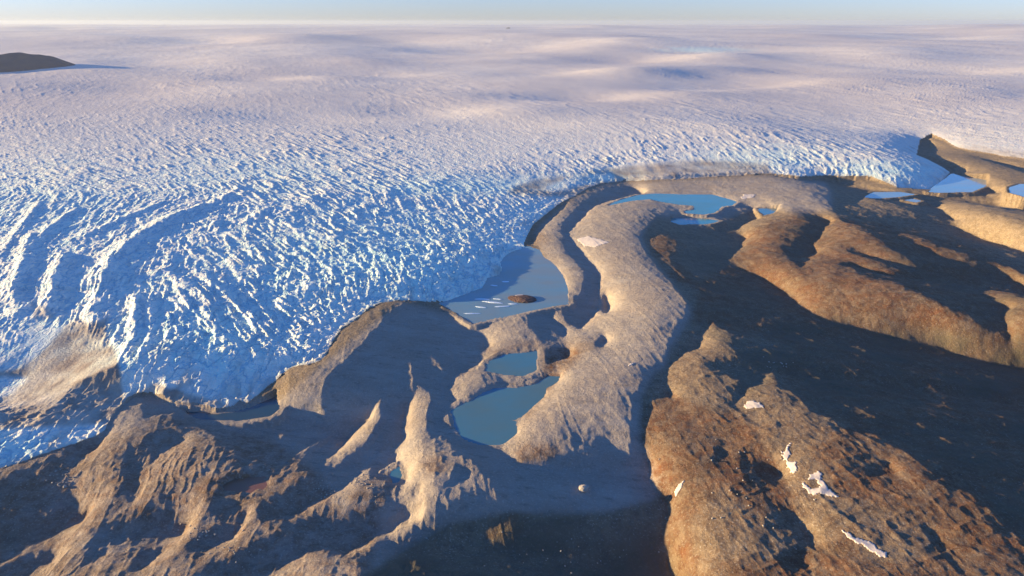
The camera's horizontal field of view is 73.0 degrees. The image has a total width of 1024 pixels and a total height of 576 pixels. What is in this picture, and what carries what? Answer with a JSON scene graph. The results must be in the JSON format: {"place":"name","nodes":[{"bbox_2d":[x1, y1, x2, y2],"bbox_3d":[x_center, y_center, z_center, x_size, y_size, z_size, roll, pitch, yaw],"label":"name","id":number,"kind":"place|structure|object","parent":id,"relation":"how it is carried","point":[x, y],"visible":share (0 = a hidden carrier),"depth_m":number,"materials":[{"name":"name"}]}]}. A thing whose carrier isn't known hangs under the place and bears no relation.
{"place":"outdoors","nodes":[
{"label":"outdoors","id":0,"kind":"place"},
{"bbox_2d":[0,52,74,72],"bbox_3d":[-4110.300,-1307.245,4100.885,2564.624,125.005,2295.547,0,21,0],"label":"nunatak hill","id":1,"kind":"structure","parent":0,"point":[15,61],"depth_m":4569.10,"materials":[{"name":"grey stone"}]},
{"bbox_2d":[186,397,279,420],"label":"pond","id":2,"kind":"structure","parent":0,"point":[269,407],"depth_m":777.56,"materials":[{"name":"liquid"}]},
{"bbox_2d":[223,476,266,492],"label":"pond","id":3,"kind":"structure","parent":0,"point":[250,484],"depth_m":644.41,"materials":[{"name":"liquid"}]},
{"bbox_2d":[385,467,401,482],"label":"pond","id":4,"kind":"structure","parent":0,"point":[395,475],"depth_m":674.81,"materials":[{"name":"blue liquid"}]},
{"bbox_2d":[0,173,792,575],"bbox_3d":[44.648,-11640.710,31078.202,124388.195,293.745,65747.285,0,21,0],"label":"ground","id":5,"kind":"structure","parent":0,"point":[376,393],"depth_m":645.92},
{"bbox_2d":[579,485,588,491],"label":"boulder","id":6,"kind":"object","parent":5,"relation":"on","point":[583,488],"visible":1,"depth_m":645.72,"materials":[{"name":"beige stone"}]},
{"bbox_2d":[439,246,569,323],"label":"lake","id":7,"kind":"structure","parent":0,"point":[533,272],"depth_m":1125.57,"materials":[{"name":"liquid"}]},
{"bbox_2d":[508,294,536,302],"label":"islet","id":8,"kind":"object","parent":7,"relation":"in","point":[521,298],"visible":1,"depth_m":1084.66,"materials":[{"name":"brown stone"}]},
{"bbox_2d":[450,376,559,444],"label":"lake","id":9,"kind":"structure","parent":0,"point":[487,417],"depth_m":779.60,"materials":[{"name":"blue liquid"}]},
{"bbox_2d":[485,351,537,375],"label":"pond","id":10,"kind":"structure","parent":0,"point":[519,364],"depth_m":886.11,"materials":[{"name":"blue liquid"}]},
{"bbox_2d":[0,24,1023,467],"bbox_3d":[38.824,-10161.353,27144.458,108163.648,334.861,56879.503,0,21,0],"label":"glacier","id":11,"kind":"object","parent":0,"point":[222,216],"visible":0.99,"depth_m":2094.84,"materials":[{"name":"white ice"}]},
{"bbox_2d":[0,0,1023,24],"label":"sky","id":12,"kind":"structure","parent":0,"point":[155,12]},
{"bbox_2d":[610,194,735,213],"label":"lake","id":13,"kind":"structure","parent":0,"point":[705,204],"depth_m":1687.51,"materials":[{"name":"teal liquid"}]},
{"bbox_2d":[512,177,835,466],"bbox_3d":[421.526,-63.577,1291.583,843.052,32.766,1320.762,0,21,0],"label":"moraine ridge","id":14,"kind":"structure","parent":0,"point":[628,302],"depth_m":1054.86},
{"bbox_2d":[577,236,608,246],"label":"snow patch","id":15,"kind":"object","parent":14,"relation":"on","point":[589,241],"visible":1,"depth_m":1344.78,"materials":[{"name":"white snow"}]},
{"bbox_2d":[740,194,755,198],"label":"snow patch","id":16,"kind":"object","parent":14,"relation":"on","point":[744,196],"visible":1,"depth_m":1702.09,"materials":[{"name":"white snow"}]},
{"bbox_2d":[670,217,717,224],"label":"pond","id":17,"kind":"structure","parent":0,"point":[682,220],"depth_m":1534.96,"materials":[{"name":"teal liquid"}]},
{"bbox_2d":[758,208,776,215],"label":"pond","id":18,"kind":"structure","parent":0,"point":[765,211],"depth_m":1605.41,"materials":[{"name":"blue liquid"}]},
{"bbox_2d":[639,133,1023,575],"bbox_3d":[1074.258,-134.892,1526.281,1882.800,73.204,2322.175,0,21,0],"label":"tundra hills","id":19,"kind":"structure","parent":0,"point":[891,398],"depth_m":842.22,"materials":[{"name":"rock"},{"name":"tundra grass"},{"name":"soil"}]},
{"bbox_2d":[674,481,684,496],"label":"snow patch","id":20,"kind":"object","parent":19,"relation":"on","point":[677,489],"visible":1,"depth_m":650.02,"materials":[{"name":"white snow"}]},
{"bbox_2d":[744,400,763,408],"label":"snow patch","id":21,"kind":"object","parent":19,"relation":"on","point":[750,404],"visible":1,"depth_m":756.57,"materials":[{"name":"white snow"}]},
{"bbox_2d":[781,443,796,472],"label":"snow patch","id":22,"kind":"object","parent":19,"relation":"on","point":[792,466],"visible":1,"depth_m":666.63,"materials":[{"name":"white snow"}]},
{"bbox_2d":[802,471,838,496],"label":"snow patch","id":23,"kind":"object","parent":19,"relation":"on","point":[823,487],"visible":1,"depth_m":626.58,"materials":[{"name":"white snow"}]},
{"bbox_2d":[842,530,886,557],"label":"snow patch","id":24,"kind":"object","parent":19,"relation":"on","point":[870,546],"visible":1,"depth_m":564.25,"materials":[{"name":"white snow"}]},
{"bbox_2d":[865,192,913,197],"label":"lake","id":25,"kind":"structure","parent":0,"point":[884,194],"depth_m":1804.93,"materials":[{"name":"liquid"}]},
{"bbox_2d":[906,199,920,201],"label":"pond","id":26,"kind":"structure","parent":0,"point":[913,200],"depth_m":1757.83,"materials":[{"name":"liquid"}]},
{"bbox_2d":[929,174,985,192],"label":"lake","id":27,"kind":"structure","parent":0,"point":[951,183],"depth_m":1912.33,"materials":[{"name":"liquid"}]},
{"bbox_2d":[1009,184,1023,196],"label":"lake","id":28,"kind":"structure","parent":0,"point":[1018,189],"depth_m":1779.26,"materials":[{"name":"liquid"}]}
]}

